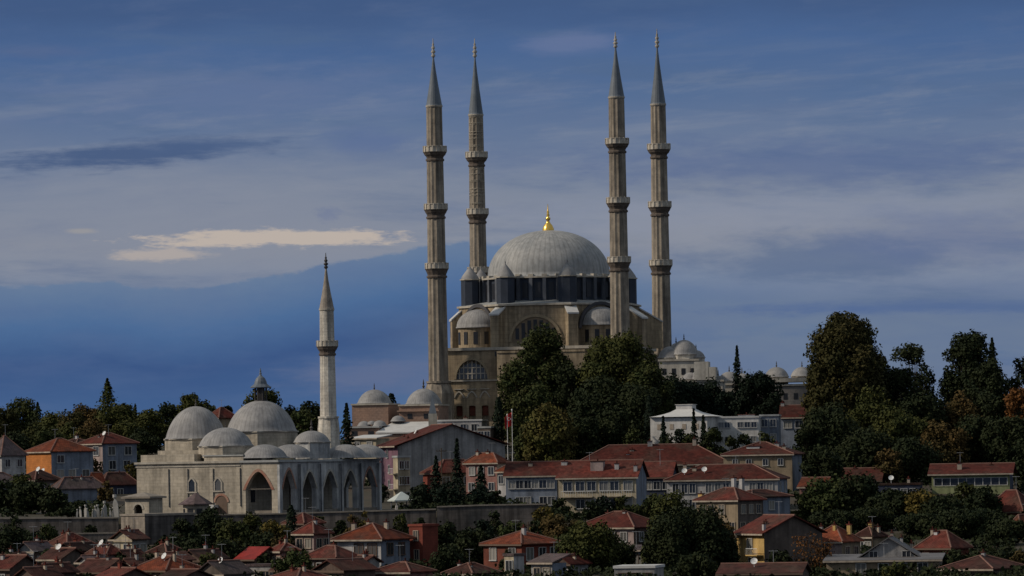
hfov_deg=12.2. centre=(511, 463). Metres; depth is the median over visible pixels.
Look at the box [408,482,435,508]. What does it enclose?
bush
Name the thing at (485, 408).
window
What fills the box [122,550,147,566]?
house
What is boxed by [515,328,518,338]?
window
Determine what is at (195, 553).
house
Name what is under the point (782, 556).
tree
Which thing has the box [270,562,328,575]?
house
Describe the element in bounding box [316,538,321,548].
window
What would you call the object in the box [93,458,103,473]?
tree
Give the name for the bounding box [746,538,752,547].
window
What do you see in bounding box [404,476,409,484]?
window
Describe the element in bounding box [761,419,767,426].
window
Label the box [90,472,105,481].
house
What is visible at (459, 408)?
window
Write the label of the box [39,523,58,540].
bush
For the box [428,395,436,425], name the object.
chimney stack
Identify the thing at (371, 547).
window
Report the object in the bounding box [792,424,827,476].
tree
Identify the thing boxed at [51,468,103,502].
house
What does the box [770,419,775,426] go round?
window
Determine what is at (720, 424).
window
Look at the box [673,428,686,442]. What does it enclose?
bush
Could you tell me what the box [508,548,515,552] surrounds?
window
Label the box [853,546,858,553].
window
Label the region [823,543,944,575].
house
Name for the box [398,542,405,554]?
window
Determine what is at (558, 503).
bush
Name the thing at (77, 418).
tree
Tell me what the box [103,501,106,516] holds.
gravestone
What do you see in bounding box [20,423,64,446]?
tree
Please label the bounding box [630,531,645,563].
house
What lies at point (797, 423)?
window
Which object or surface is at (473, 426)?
window
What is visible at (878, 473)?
house
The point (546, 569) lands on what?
window
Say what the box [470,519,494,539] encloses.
bush
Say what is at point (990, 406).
tree
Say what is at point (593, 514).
bush
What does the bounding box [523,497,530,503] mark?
window
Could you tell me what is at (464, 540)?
tree
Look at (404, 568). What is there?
house
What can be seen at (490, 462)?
house
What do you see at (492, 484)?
window
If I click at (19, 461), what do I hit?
window
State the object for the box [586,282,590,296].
window
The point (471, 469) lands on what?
window
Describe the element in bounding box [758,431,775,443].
bush
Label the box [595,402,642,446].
tree
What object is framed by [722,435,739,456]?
bush
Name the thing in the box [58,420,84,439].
tree
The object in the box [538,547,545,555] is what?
window
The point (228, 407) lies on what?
tree
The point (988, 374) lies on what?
tree
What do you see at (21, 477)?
tree
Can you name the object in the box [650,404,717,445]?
pavilion
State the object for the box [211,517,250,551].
tree
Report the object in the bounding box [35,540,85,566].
house
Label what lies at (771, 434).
window
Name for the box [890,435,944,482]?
tree
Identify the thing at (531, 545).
house
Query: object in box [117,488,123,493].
window
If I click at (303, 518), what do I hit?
house
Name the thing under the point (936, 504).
tree
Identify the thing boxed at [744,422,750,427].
window
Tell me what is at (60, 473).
window
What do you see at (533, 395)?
tree
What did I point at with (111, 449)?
window
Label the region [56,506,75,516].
bush
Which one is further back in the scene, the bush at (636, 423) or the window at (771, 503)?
the bush at (636, 423)
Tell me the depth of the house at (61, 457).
918.44 m
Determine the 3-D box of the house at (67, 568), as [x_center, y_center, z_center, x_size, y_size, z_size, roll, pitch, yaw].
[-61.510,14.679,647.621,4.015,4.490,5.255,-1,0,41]
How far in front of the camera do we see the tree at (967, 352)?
996.64 m
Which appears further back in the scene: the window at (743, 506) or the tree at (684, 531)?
the window at (743, 506)
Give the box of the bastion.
[120,513,195,544]
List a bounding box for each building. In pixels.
[716,412,760,450]
[759,414,780,445]
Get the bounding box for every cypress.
[285,505,297,545]
[388,393,396,402]
[492,397,505,450]
[642,396,654,442]
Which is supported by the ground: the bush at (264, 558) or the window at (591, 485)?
the bush at (264, 558)
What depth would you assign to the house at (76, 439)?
988.60 m
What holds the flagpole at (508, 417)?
on the ground
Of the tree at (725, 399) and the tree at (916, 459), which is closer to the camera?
the tree at (916, 459)
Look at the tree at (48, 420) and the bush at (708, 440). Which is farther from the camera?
the tree at (48, 420)
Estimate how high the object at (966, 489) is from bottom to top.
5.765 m
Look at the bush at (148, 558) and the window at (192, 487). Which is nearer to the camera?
the bush at (148, 558)
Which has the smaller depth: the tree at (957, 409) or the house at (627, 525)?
the house at (627, 525)
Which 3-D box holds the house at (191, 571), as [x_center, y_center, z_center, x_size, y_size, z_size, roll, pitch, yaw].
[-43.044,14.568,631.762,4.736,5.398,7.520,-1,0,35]
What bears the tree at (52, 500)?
on the ground
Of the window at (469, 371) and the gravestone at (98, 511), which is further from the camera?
the window at (469, 371)
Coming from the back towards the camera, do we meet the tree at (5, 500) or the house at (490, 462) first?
the house at (490, 462)
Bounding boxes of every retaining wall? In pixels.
[0,517,118,535]
[76,532,116,545]
[196,509,435,532]
[437,503,545,535]
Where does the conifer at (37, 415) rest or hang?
on the ground
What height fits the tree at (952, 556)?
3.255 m
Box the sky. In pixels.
[0,0,1023,444]
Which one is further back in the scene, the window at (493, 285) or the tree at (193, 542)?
the window at (493, 285)
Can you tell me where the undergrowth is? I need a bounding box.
[0,445,1023,575]
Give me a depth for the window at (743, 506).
765.92 m
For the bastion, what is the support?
on the ground
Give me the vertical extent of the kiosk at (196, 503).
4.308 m
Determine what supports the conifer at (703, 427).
on the ground
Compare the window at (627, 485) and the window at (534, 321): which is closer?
the window at (627, 485)
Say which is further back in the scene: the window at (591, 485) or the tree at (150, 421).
the tree at (150, 421)
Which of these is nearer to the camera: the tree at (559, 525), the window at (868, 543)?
the tree at (559, 525)
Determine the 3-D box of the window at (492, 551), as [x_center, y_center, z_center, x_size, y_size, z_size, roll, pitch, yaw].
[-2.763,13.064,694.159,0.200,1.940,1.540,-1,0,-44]
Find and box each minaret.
[316,253,339,458]
[423,42,454,419]
[465,38,488,275]
[605,32,630,337]
[647,29,672,365]
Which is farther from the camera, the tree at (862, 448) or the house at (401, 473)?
the tree at (862, 448)
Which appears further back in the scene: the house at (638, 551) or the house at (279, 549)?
the house at (638, 551)
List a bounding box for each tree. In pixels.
[0,406,21,436]
[0,429,31,461]
[0,478,20,511]
[0,521,28,553]
[6,396,34,431]
[9,478,46,513]
[10,472,35,487]
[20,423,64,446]
[21,528,45,540]
[33,410,66,429]
[37,485,68,513]
[54,409,86,432]
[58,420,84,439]
[72,403,98,425]
[74,418,120,439]
[93,402,139,430]
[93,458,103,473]
[110,419,144,437]
[124,462,136,479]
[128,427,161,460]
[135,408,168,446]
[148,535,176,549]
[156,401,178,438]
[168,518,200,548]
[172,392,209,418]
[178,531,212,550]
[192,506,227,544]
[204,404,215,411]
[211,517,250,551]
[211,539,246,559]
[224,405,232,411]
[241,388,282,406]
[242,511,266,544]
[244,529,274,547]
[258,519,292,540]
[270,537,294,546]
[270,547,313,573]
[284,404,299,424]
[290,407,317,434]
[299,400,319,428]
[429,543,467,572]
[438,520,460,551]
[450,527,490,564]
[492,357,538,441]
[504,381,557,441]
[511,419,529,460]
[514,322,574,405]
[519,402,578,460]
[529,504,554,533]
[538,514,577,539]
[549,361,583,417]
[552,519,627,570]
[561,520,588,541]
[564,411,602,459]
[566,371,639,452]
[574,328,663,389]
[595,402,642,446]
[608,381,662,443]
[611,540,637,564]
[630,493,666,517]
[631,363,675,417]
[639,531,656,563]
[641,502,734,567]
[646,489,697,532]
[663,372,695,417]
[673,552,719,575]
[675,380,707,410]
[691,376,721,415]
[710,389,738,415]
[711,534,740,565]
[723,522,736,542]
[727,395,761,415]
[735,370,784,415]
[766,549,795,561]
[790,510,809,521]
[791,533,834,569]
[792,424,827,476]
[794,473,845,517]
[795,400,860,467]
[799,371,814,422]
[799,444,845,480]
[803,310,891,434]
[807,508,861,533]
[830,425,898,467]
[831,470,880,512]
[846,383,896,432]
[846,503,898,530]
[864,487,909,516]
[865,406,928,444]
[871,448,904,482]
[878,353,890,391]
[881,364,923,417]
[890,342,939,401]
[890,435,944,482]
[890,512,938,533]
[892,390,950,435]
[902,488,936,514]
[918,495,965,516]
[920,419,972,462]
[922,506,1008,537]
[938,329,997,408]
[938,365,953,404]
[938,548,968,565]
[943,390,987,460]
[954,414,1002,462]
[960,357,1011,417]
[962,485,1003,510]
[973,389,1014,454]
[980,415,1023,474]
[982,518,1023,544]
[986,550,1013,559]
[1003,386,1023,444]
[1008,356,1023,416]
[1008,550,1023,563]
[1009,436,1023,482]
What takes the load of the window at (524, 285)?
in the mosque at (559, 281)
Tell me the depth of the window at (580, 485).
819.90 m
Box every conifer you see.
[28,402,42,426]
[92,378,118,419]
[131,403,137,423]
[340,403,358,488]
[428,455,443,496]
[451,438,467,502]
[470,465,495,500]
[658,416,666,443]
[690,408,698,444]
[698,415,707,447]
[730,345,741,398]
[987,337,1002,373]
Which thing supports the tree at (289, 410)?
on the ground
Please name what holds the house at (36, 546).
on the ground
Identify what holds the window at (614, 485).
in the house at (581, 483)
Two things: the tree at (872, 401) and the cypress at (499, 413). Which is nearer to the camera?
the tree at (872, 401)
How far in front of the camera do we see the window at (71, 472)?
917.80 m
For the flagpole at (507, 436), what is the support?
on the ground
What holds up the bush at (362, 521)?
on the ground
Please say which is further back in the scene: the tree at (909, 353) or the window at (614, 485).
the tree at (909, 353)
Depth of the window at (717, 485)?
838.12 m
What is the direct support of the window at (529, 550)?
in the house at (531, 545)
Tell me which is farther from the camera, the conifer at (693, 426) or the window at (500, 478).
the conifer at (693, 426)
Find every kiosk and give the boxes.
[178,493,213,513]
[387,492,411,509]
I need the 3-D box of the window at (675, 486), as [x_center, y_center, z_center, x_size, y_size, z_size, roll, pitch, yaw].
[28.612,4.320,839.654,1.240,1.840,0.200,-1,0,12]
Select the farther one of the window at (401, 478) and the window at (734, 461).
the window at (734, 461)
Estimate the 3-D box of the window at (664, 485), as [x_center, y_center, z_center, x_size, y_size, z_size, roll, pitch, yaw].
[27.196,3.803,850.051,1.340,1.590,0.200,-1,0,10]
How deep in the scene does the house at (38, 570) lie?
634.02 m
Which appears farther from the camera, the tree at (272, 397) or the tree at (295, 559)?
the tree at (272, 397)
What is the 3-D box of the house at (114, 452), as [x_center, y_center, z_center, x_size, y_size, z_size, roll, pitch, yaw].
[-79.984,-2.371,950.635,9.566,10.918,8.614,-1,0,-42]
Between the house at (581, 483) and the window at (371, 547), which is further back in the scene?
the house at (581, 483)
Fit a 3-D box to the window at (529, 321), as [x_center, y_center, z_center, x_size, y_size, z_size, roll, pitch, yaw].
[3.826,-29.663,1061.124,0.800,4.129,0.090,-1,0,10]
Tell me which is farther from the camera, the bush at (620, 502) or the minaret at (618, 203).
the minaret at (618, 203)
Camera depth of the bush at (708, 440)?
919.98 m
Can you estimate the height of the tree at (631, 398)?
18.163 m
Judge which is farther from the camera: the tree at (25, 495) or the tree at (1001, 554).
the tree at (25, 495)
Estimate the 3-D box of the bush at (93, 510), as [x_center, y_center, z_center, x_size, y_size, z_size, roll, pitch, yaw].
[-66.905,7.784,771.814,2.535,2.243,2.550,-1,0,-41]
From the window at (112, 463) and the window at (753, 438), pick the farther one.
the window at (112, 463)
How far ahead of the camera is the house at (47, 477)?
872.46 m
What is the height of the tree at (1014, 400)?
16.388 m
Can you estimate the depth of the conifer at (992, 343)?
1004.73 m
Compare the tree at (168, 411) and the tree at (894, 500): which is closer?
the tree at (894, 500)
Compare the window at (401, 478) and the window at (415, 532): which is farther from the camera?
the window at (401, 478)
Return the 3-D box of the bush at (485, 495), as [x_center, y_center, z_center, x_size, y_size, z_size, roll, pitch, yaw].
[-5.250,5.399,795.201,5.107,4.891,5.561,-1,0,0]
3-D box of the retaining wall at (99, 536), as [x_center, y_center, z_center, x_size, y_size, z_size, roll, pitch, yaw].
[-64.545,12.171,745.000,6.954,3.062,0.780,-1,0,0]
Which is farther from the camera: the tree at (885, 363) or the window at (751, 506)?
the tree at (885, 363)
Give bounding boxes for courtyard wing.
[658,335,705,379]
[682,361,726,390]
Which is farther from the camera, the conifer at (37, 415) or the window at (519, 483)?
the conifer at (37, 415)
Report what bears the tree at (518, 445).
on the ground
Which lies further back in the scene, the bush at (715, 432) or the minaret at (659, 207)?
the minaret at (659, 207)
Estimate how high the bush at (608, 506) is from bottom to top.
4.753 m
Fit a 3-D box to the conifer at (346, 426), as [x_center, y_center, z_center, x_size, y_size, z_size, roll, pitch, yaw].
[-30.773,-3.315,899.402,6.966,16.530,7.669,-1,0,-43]
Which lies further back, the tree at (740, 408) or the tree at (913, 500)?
the tree at (740, 408)
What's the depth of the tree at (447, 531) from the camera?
711.03 m
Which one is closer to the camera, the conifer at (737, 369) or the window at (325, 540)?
the window at (325, 540)
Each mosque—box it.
[134,368,387,513]
[448,205,662,441]
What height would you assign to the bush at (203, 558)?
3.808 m
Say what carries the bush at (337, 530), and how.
on the ground
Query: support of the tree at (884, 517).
on the ground
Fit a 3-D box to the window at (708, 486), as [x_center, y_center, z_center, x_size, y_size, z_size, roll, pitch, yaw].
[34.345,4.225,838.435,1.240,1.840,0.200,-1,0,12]
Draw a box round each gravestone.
[96,504,99,516]
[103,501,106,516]
[113,494,118,516]
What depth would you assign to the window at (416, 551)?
706.80 m
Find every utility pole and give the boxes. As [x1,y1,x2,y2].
[436,448,441,483]
[866,522,877,546]
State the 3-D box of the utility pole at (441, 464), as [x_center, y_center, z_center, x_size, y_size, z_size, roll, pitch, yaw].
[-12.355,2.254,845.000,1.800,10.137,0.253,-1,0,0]
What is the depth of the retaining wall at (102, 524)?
758.55 m
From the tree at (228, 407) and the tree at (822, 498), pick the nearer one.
the tree at (822, 498)
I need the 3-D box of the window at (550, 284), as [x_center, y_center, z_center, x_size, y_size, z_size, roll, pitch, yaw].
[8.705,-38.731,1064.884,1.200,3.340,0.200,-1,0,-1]
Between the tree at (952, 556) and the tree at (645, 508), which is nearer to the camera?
the tree at (952, 556)
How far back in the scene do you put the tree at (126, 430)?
1028.32 m
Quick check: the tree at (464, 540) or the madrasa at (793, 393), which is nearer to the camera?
the tree at (464, 540)
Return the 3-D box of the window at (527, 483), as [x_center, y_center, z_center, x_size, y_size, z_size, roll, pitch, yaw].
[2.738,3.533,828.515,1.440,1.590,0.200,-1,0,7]
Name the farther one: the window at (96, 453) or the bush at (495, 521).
the window at (96, 453)
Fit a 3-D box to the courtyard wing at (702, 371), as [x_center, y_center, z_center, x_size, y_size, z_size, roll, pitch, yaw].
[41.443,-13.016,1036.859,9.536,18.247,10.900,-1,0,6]
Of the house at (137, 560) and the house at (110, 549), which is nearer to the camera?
the house at (137, 560)
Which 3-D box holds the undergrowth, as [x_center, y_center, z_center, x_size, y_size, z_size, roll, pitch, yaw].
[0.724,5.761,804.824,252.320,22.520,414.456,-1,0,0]
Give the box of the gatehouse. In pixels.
[121,492,166,513]
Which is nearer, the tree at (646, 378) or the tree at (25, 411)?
the tree at (646, 378)
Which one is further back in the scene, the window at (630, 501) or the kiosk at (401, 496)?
the window at (630, 501)
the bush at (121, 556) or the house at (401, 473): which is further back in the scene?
the house at (401, 473)
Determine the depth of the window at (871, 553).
668.86 m
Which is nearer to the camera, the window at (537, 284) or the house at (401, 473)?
the house at (401, 473)
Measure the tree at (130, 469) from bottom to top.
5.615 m
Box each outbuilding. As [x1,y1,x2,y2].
[351,434,391,478]
[437,415,487,432]
[477,426,499,438]
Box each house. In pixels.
[0,433,28,475]
[0,472,12,489]
[0,552,40,575]
[4,543,29,556]
[13,551,64,575]
[14,532,53,561]
[24,429,95,477]
[27,467,60,492]
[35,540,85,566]
[40,556,80,575]
[48,521,95,546]
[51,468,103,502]
[61,536,95,552]
[70,427,84,442]
[74,547,105,565]
[76,544,129,575]
[78,427,139,474]
[85,540,120,557]
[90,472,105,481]
[95,559,153,575]
[103,471,136,493]
[108,525,150,551]
[117,537,145,557]
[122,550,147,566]
[136,548,200,575]
[145,537,180,558]
[159,561,213,575]
[165,546,196,562]
[187,535,229,565]
[199,544,255,575]
[212,400,233,427]
[234,546,272,564]
[246,563,275,575]
[268,554,312,574]
[270,535,301,562]
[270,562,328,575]
[280,498,326,529]
[291,507,334,553]
[309,529,356,566]
[311,545,379,575]
[330,518,416,565]
[344,379,449,440]
[355,548,383,567]
[375,545,436,575]
[377,423,509,488]
[389,455,410,495]
[408,524,438,565]
[419,451,465,496]
[440,549,501,575]
[462,449,508,493]
[479,520,560,571]
[494,452,511,496]
[502,553,524,575]
[503,459,560,506]
[526,553,570,575]
[554,551,592,574]
[555,452,649,513]
[586,508,650,544]
[613,564,664,575]
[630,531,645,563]
[644,449,678,497]
[663,456,789,509]
[692,478,766,530]
[715,554,812,575]
[720,432,804,490]
[730,475,793,513]
[733,514,827,566]
[779,400,808,448]
[797,476,832,493]
[819,521,864,563]
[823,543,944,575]
[842,466,885,484]
[855,516,888,547]
[857,530,920,557]
[878,475,922,492]
[913,526,972,554]
[927,461,1016,493]
[937,549,1023,574]
[998,476,1023,514]
[1013,514,1023,521]
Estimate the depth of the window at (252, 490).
791.58 m
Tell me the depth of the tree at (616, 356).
980.61 m
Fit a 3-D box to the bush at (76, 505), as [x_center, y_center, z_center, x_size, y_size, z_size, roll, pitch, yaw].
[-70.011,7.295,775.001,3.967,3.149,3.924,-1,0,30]
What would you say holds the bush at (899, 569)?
on the ground
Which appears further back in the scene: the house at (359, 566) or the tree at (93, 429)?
the tree at (93, 429)
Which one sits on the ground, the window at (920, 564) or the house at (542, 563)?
the house at (542, 563)
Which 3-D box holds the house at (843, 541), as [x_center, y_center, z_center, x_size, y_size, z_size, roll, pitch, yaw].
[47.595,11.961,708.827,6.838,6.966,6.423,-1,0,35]
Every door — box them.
[214,494,228,513]
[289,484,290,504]
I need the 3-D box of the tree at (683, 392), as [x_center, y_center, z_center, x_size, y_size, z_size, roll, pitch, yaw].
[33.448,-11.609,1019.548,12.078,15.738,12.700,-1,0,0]
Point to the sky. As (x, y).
(178, 178)
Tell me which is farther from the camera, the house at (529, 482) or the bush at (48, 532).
the house at (529, 482)
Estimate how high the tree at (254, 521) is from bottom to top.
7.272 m
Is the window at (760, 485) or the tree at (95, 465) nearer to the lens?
the window at (760, 485)
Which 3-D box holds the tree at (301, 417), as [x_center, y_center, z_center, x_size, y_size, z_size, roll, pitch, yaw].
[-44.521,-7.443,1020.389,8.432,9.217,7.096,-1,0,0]
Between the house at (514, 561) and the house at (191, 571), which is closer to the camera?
the house at (191, 571)
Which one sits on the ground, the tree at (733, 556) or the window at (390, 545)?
the tree at (733, 556)
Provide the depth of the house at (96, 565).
657.65 m
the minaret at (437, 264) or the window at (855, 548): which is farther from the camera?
the minaret at (437, 264)
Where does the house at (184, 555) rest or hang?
on the ground
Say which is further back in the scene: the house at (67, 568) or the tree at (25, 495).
the tree at (25, 495)
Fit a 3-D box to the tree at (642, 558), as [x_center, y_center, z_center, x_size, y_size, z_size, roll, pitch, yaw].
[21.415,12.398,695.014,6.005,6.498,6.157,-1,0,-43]
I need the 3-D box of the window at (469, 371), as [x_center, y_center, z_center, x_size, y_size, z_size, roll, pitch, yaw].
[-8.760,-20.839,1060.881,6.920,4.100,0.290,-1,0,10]
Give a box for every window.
[5,459,10,466]
[17,459,22,466]
[56,470,63,477]
[57,455,64,462]
[68,469,75,475]
[82,469,89,475]
[93,446,98,455]
[108,446,115,455]
[109,460,116,469]
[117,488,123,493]
[123,460,130,469]
[124,446,131,454]
[140,543,146,551]
[186,478,196,492]
[212,477,223,491]
[251,489,255,501]
[296,538,302,548]
[304,538,311,548]
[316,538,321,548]
[323,538,329,545]
[354,543,363,553]
[367,543,376,555]
[386,542,393,555]
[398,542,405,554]
[399,461,404,469]
[399,476,403,484]
[404,461,409,469]
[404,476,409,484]
[413,530,418,540]
[413,549,419,559]
[442,477,449,482]
[457,360,486,378]
[457,406,462,415]
[468,483,474,491]
[469,467,474,475]
[470,406,475,415]
[471,424,476,431]
[483,406,488,414]
[487,467,493,475]
[488,482,494,490]
[489,548,496,560]
[492,284,494,298]
[498,475,503,483]
[505,560,512,570]
[508,480,515,488]
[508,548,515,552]
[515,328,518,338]
[516,480,523,488]
[521,323,524,338]
[522,282,527,297]
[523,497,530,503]
[524,480,531,488]
[526,547,533,560]
[527,320,530,335]
[532,480,538,488]
[533,320,536,331]
[533,567,540,575]
[535,282,540,296]
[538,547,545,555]
[539,480,546,488]
[539,496,546,502]
[542,567,549,575]
[547,479,554,488]
[547,496,554,505]
[548,282,553,296]
[550,547,556,552]
[563,482,572,490]
[575,481,584,491]
[576,499,584,508]
[577,282,579,296]
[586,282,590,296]
[586,481,595,491]
[597,282,600,296]
[599,481,608,490]
[606,282,607,296]
[609,481,618,490]
[620,532,627,541]
[623,481,632,490]
[624,498,632,504]
[634,554,642,563]
[639,531,643,541]
[647,481,652,489]
[653,481,660,489]
[662,481,666,489]
[672,483,678,493]
[681,483,687,493]
[689,483,695,493]
[689,499,695,509]
[705,483,711,493]
[715,483,720,489]
[718,422,723,428]
[718,505,724,514]
[724,422,729,427]
[732,459,737,463]
[737,422,743,427]
[741,504,746,513]
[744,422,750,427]
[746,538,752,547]
[748,504,754,513]
[749,482,755,489]
[750,436,755,441]
[751,422,756,427]
[756,504,761,513]
[757,482,763,488]
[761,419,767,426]
[762,459,768,465]
[766,482,772,489]
[769,501,774,509]
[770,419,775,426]
[770,433,776,440]
[777,458,783,465]
[783,421,791,428]
[795,421,802,427]
[845,546,849,553]
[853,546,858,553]
[856,563,865,573]
[864,541,870,545]
[869,551,877,556]
[902,550,910,556]
[917,562,927,571]
[934,477,1007,485]
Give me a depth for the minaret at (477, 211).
1108.71 m
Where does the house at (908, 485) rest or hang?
on the ground
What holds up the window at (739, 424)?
in the building at (746, 423)
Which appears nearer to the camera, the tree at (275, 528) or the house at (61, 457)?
the tree at (275, 528)
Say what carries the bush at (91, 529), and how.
on the ground
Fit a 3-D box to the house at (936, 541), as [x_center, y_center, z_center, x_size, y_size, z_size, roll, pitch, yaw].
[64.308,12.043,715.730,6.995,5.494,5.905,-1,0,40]
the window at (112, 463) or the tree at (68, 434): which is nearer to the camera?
the window at (112, 463)
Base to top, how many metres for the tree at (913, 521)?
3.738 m
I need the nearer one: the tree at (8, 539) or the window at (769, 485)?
the tree at (8, 539)
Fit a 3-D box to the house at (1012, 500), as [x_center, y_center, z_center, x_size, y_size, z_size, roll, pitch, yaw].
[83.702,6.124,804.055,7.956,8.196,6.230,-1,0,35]
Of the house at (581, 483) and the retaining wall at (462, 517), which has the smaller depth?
the retaining wall at (462, 517)
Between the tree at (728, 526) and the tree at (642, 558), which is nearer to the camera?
the tree at (642, 558)
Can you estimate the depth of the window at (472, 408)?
1061.04 m
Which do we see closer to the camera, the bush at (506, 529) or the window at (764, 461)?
the bush at (506, 529)
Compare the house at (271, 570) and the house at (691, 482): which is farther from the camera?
the house at (691, 482)
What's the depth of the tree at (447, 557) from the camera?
678.73 m
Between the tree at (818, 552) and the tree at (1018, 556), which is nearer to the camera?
the tree at (1018, 556)
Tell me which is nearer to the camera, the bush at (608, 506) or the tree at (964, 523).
the tree at (964, 523)
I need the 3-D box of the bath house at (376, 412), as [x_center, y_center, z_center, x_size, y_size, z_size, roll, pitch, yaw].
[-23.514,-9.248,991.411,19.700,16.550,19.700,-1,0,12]
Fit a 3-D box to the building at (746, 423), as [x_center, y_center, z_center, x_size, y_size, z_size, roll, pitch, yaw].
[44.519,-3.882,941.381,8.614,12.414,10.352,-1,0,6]
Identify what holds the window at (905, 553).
in the house at (892, 546)
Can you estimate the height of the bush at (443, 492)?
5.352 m
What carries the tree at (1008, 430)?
on the ground
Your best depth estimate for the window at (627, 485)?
818.30 m
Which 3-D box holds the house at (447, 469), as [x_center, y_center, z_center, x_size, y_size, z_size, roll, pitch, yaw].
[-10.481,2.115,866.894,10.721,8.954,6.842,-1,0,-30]
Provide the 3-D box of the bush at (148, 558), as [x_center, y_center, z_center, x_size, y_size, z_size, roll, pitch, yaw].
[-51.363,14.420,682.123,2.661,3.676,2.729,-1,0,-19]
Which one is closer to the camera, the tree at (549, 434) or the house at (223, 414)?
the tree at (549, 434)
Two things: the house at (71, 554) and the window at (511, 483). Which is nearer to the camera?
the house at (71, 554)
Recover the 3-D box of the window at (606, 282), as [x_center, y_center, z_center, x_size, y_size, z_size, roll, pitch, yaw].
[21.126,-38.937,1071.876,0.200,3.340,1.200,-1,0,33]
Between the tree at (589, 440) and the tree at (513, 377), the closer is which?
the tree at (589, 440)
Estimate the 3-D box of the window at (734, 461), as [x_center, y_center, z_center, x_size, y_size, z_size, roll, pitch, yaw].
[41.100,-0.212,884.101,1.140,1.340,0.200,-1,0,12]
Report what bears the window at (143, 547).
in the house at (138, 538)
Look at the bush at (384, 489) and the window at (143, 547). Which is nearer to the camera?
the window at (143, 547)
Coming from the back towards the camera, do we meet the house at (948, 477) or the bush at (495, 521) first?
the house at (948, 477)
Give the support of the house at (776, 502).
on the ground
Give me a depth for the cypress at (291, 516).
734.57 m
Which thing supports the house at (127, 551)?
on the ground
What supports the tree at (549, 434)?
on the ground
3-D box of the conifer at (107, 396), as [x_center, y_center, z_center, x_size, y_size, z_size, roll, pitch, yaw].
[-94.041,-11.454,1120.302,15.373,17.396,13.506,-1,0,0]
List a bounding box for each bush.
[8,516,23,531]
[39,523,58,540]
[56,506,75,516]
[69,500,91,516]
[82,524,97,532]
[89,505,101,516]
[97,480,114,503]
[115,551,127,559]
[142,553,154,560]
[198,552,218,565]
[256,552,270,562]
[332,520,347,536]
[342,514,360,532]
[359,510,367,526]
[382,484,389,502]
[392,513,408,533]
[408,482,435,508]
[412,517,425,523]
[432,481,465,505]
[465,482,494,503]
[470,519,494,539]
[487,510,504,536]
[490,490,505,503]
[495,520,526,537]
[498,549,511,571]
[529,519,544,535]
[552,498,568,512]
[581,500,601,518]
[592,495,616,514]
[613,495,635,511]
[622,427,640,443]
[629,416,648,443]
[659,433,673,443]
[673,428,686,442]
[681,433,697,442]
[699,432,716,452]
[704,427,728,456]
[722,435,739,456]
[737,433,751,446]
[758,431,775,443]
[880,560,910,575]
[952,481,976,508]
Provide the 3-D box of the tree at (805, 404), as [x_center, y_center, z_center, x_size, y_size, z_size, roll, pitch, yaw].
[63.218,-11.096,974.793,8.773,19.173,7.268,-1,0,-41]
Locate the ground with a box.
[0,439,1023,575]
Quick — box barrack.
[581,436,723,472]
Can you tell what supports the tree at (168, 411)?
on the ground
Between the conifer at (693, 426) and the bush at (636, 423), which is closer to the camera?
the conifer at (693, 426)
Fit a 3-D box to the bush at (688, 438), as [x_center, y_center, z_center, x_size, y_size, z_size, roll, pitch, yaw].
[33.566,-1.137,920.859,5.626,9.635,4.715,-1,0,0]
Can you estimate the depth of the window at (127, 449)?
949.13 m
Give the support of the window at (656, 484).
in the house at (659, 471)
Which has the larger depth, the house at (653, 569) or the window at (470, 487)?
the window at (470, 487)
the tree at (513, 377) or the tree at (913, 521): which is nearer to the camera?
the tree at (913, 521)
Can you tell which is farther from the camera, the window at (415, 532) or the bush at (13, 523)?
the bush at (13, 523)
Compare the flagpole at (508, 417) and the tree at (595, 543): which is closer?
the tree at (595, 543)
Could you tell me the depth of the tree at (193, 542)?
695.22 m
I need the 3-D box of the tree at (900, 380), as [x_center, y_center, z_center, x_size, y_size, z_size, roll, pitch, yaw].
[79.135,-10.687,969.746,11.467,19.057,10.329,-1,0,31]
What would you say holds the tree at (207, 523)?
on the ground
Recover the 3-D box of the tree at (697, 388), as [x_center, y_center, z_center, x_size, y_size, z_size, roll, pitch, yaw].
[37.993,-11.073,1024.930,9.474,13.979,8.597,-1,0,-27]
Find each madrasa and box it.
[721,367,749,397]
[756,361,808,404]
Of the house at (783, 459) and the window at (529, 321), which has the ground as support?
the house at (783, 459)
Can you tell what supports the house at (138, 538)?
on the ground
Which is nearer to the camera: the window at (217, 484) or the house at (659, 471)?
the window at (217, 484)
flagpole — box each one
[505,409,512,460]
[507,414,507,454]
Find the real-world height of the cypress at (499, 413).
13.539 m
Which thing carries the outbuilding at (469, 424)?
on the ground
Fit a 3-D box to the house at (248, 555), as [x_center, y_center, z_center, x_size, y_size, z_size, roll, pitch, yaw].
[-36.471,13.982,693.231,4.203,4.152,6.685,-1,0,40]
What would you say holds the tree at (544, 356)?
on the ground
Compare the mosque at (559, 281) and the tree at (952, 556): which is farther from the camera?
the mosque at (559, 281)
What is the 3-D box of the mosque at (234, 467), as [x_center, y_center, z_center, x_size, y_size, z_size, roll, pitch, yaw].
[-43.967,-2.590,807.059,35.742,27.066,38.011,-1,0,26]
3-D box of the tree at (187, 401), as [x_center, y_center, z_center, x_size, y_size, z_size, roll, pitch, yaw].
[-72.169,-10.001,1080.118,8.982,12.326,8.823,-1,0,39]
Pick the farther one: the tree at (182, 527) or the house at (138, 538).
the house at (138, 538)
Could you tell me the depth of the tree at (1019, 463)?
888.72 m
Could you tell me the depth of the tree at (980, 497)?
798.51 m
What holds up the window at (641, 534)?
in the house at (627, 525)
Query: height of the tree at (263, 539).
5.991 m
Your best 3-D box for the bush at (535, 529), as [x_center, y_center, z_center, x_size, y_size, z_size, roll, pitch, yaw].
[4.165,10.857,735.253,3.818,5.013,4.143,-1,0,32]
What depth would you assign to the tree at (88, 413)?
1139.16 m

